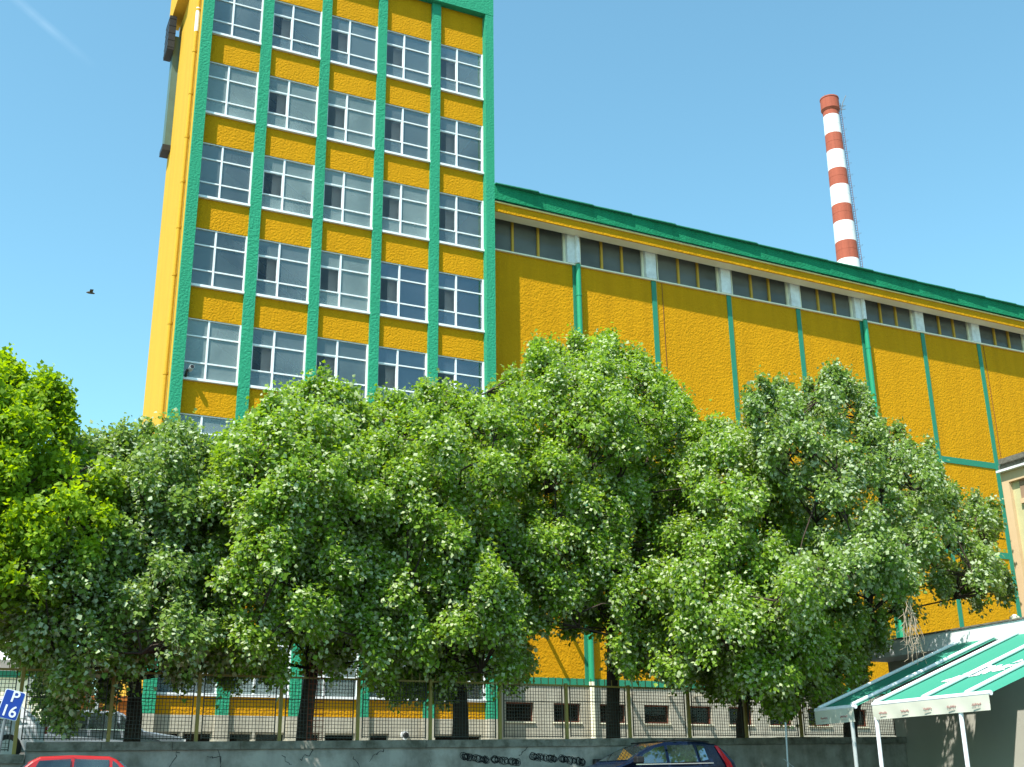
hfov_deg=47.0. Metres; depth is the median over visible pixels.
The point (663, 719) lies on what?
basement window
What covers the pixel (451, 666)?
window
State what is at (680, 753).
parked car
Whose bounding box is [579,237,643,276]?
clerestory window
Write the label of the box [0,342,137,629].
maple tree
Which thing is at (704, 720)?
basement window
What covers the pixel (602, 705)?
basement window
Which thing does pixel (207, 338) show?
window
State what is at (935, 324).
clerestory window
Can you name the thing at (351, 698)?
window
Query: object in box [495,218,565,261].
clerestory window
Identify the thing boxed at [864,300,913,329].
clerestory window
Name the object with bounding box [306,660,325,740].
trunk
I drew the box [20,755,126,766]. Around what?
parked car
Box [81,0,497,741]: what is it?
tower
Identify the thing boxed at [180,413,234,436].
window
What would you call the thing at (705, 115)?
sky
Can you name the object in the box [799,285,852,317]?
clerestory window
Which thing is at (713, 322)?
long wing
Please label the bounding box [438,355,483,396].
window
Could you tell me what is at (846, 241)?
chimney
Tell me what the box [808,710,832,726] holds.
basement window
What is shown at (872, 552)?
lime tree
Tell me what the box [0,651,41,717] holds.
building
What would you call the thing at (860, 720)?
basement window
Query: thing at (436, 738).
basement window
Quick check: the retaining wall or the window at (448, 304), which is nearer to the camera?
the retaining wall
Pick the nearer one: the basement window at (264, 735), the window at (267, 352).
the basement window at (264, 735)
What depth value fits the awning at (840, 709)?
27.86 m
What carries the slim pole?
on the street
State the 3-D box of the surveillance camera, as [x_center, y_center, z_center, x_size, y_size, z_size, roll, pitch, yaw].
[-11.271,-0.441,41.160,0.279,0.414,0.348,8,-21,-24]
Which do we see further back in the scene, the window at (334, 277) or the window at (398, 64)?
the window at (398, 64)
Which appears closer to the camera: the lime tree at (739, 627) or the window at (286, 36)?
the lime tree at (739, 627)
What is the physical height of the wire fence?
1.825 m
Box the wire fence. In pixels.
[0,659,895,753]
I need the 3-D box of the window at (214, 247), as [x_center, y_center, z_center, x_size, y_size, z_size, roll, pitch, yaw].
[-10.752,-4.489,43.190,1.950,2.366,0.315,8,-21,-24]
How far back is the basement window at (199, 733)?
37.97 m
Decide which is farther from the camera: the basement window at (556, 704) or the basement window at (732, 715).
the basement window at (732, 715)
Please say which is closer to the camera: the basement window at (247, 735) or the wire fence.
the wire fence
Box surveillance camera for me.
[184,364,194,376]
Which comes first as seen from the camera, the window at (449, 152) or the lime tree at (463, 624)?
the lime tree at (463, 624)
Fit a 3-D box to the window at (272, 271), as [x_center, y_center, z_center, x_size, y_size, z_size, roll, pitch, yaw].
[-8.620,-4.157,44.220,2.010,2.366,0.450,8,-21,-24]
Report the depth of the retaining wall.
26.71 m
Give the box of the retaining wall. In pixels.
[0,737,907,766]
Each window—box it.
[154,731,179,735]
[157,673,216,696]
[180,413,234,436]
[182,732,211,741]
[183,317,241,386]
[191,227,247,294]
[198,142,253,206]
[205,61,258,124]
[212,0,263,45]
[229,732,250,740]
[230,645,290,697]
[250,327,306,391]
[255,732,283,740]
[256,239,310,304]
[261,155,314,218]
[267,76,318,137]
[272,0,321,60]
[302,648,358,699]
[315,337,368,400]
[319,250,370,314]
[323,168,373,230]
[324,733,353,740]
[326,90,375,150]
[330,15,377,74]
[369,734,387,739]
[378,346,426,392]
[380,261,428,323]
[382,180,429,241]
[384,103,430,162]
[386,30,430,87]
[435,735,451,739]
[438,272,484,332]
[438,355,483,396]
[439,192,484,251]
[440,44,483,101]
[440,116,483,174]
[444,666,486,701]
[469,735,480,739]
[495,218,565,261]
[505,702,535,722]
[553,703,582,723]
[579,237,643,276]
[600,704,627,723]
[644,705,668,724]
[655,254,719,291]
[690,706,713,725]
[729,707,754,725]
[730,270,788,304]
[770,714,794,726]
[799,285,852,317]
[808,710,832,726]
[858,710,868,727]
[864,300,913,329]
[923,313,969,339]
[979,325,1023,350]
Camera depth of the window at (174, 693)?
38.03 m
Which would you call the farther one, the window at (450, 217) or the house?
the window at (450, 217)
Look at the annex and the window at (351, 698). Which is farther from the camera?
the window at (351, 698)
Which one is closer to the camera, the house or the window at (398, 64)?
the house
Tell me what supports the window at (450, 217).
in the tower
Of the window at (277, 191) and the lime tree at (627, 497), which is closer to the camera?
the lime tree at (627, 497)
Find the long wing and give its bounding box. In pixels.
[495,182,1023,738]
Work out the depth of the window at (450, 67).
50.68 m
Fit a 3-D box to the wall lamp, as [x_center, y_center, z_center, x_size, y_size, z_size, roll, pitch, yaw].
[-3.687,12.157,40.684,0.300,0.300,0.160,8,-21,-24]
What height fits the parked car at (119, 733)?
1.398 m
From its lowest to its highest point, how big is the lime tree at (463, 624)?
10.630 m
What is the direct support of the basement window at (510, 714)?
in the long wing
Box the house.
[996,452,1023,616]
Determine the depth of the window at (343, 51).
48.71 m
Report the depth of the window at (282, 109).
46.56 m
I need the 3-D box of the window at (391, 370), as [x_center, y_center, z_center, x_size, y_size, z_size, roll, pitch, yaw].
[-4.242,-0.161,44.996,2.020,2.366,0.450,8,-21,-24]
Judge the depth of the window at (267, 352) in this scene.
43.07 m
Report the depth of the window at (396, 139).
48.52 m
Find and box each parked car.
[0,698,47,753]
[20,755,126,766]
[45,710,185,741]
[587,739,735,766]
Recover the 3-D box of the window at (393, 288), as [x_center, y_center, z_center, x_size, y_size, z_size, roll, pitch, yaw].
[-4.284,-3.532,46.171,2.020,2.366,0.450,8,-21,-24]
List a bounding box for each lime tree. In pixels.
[0,408,240,741]
[192,360,414,740]
[352,361,557,739]
[514,321,724,737]
[645,399,875,737]
[736,354,1018,736]
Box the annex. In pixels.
[868,614,1023,766]
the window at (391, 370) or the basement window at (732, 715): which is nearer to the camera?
the window at (391, 370)
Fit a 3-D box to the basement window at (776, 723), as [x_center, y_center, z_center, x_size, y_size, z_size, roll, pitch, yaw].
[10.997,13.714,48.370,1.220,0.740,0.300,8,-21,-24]
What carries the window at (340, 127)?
in the tower
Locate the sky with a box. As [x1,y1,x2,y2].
[0,0,1023,695]
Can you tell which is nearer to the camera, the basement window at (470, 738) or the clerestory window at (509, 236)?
the basement window at (470, 738)
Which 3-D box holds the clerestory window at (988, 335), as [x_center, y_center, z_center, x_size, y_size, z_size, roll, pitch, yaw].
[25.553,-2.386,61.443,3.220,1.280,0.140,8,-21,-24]
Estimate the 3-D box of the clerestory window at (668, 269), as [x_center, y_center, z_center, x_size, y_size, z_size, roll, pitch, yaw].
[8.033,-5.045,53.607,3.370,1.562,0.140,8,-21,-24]
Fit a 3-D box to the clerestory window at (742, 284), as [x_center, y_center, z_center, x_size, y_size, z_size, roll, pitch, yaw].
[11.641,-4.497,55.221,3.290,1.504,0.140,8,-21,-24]
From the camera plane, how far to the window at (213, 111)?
45.52 m
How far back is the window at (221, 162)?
44.39 m
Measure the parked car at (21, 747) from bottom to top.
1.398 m
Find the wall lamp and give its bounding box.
[400,732,407,739]
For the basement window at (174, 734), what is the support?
in the tower
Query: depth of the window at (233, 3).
46.60 m
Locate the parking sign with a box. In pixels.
[0,689,25,751]
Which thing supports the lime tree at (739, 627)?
on the ground
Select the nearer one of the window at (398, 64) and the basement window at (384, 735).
the basement window at (384, 735)
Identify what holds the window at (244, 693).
in the tower
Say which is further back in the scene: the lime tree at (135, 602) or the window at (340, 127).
the window at (340, 127)
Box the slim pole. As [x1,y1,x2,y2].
[784,722,792,766]
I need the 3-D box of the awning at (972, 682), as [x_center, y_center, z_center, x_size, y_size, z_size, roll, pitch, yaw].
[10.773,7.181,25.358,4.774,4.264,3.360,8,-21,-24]
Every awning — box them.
[814,635,995,766]
[871,631,1023,766]
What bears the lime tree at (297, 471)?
on the ground
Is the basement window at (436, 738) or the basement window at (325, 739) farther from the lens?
the basement window at (436, 738)
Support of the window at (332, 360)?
in the tower
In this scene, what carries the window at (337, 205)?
in the tower
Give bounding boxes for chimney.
[820,94,862,266]
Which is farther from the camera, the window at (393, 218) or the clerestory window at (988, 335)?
the clerestory window at (988, 335)
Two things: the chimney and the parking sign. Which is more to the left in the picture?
the parking sign

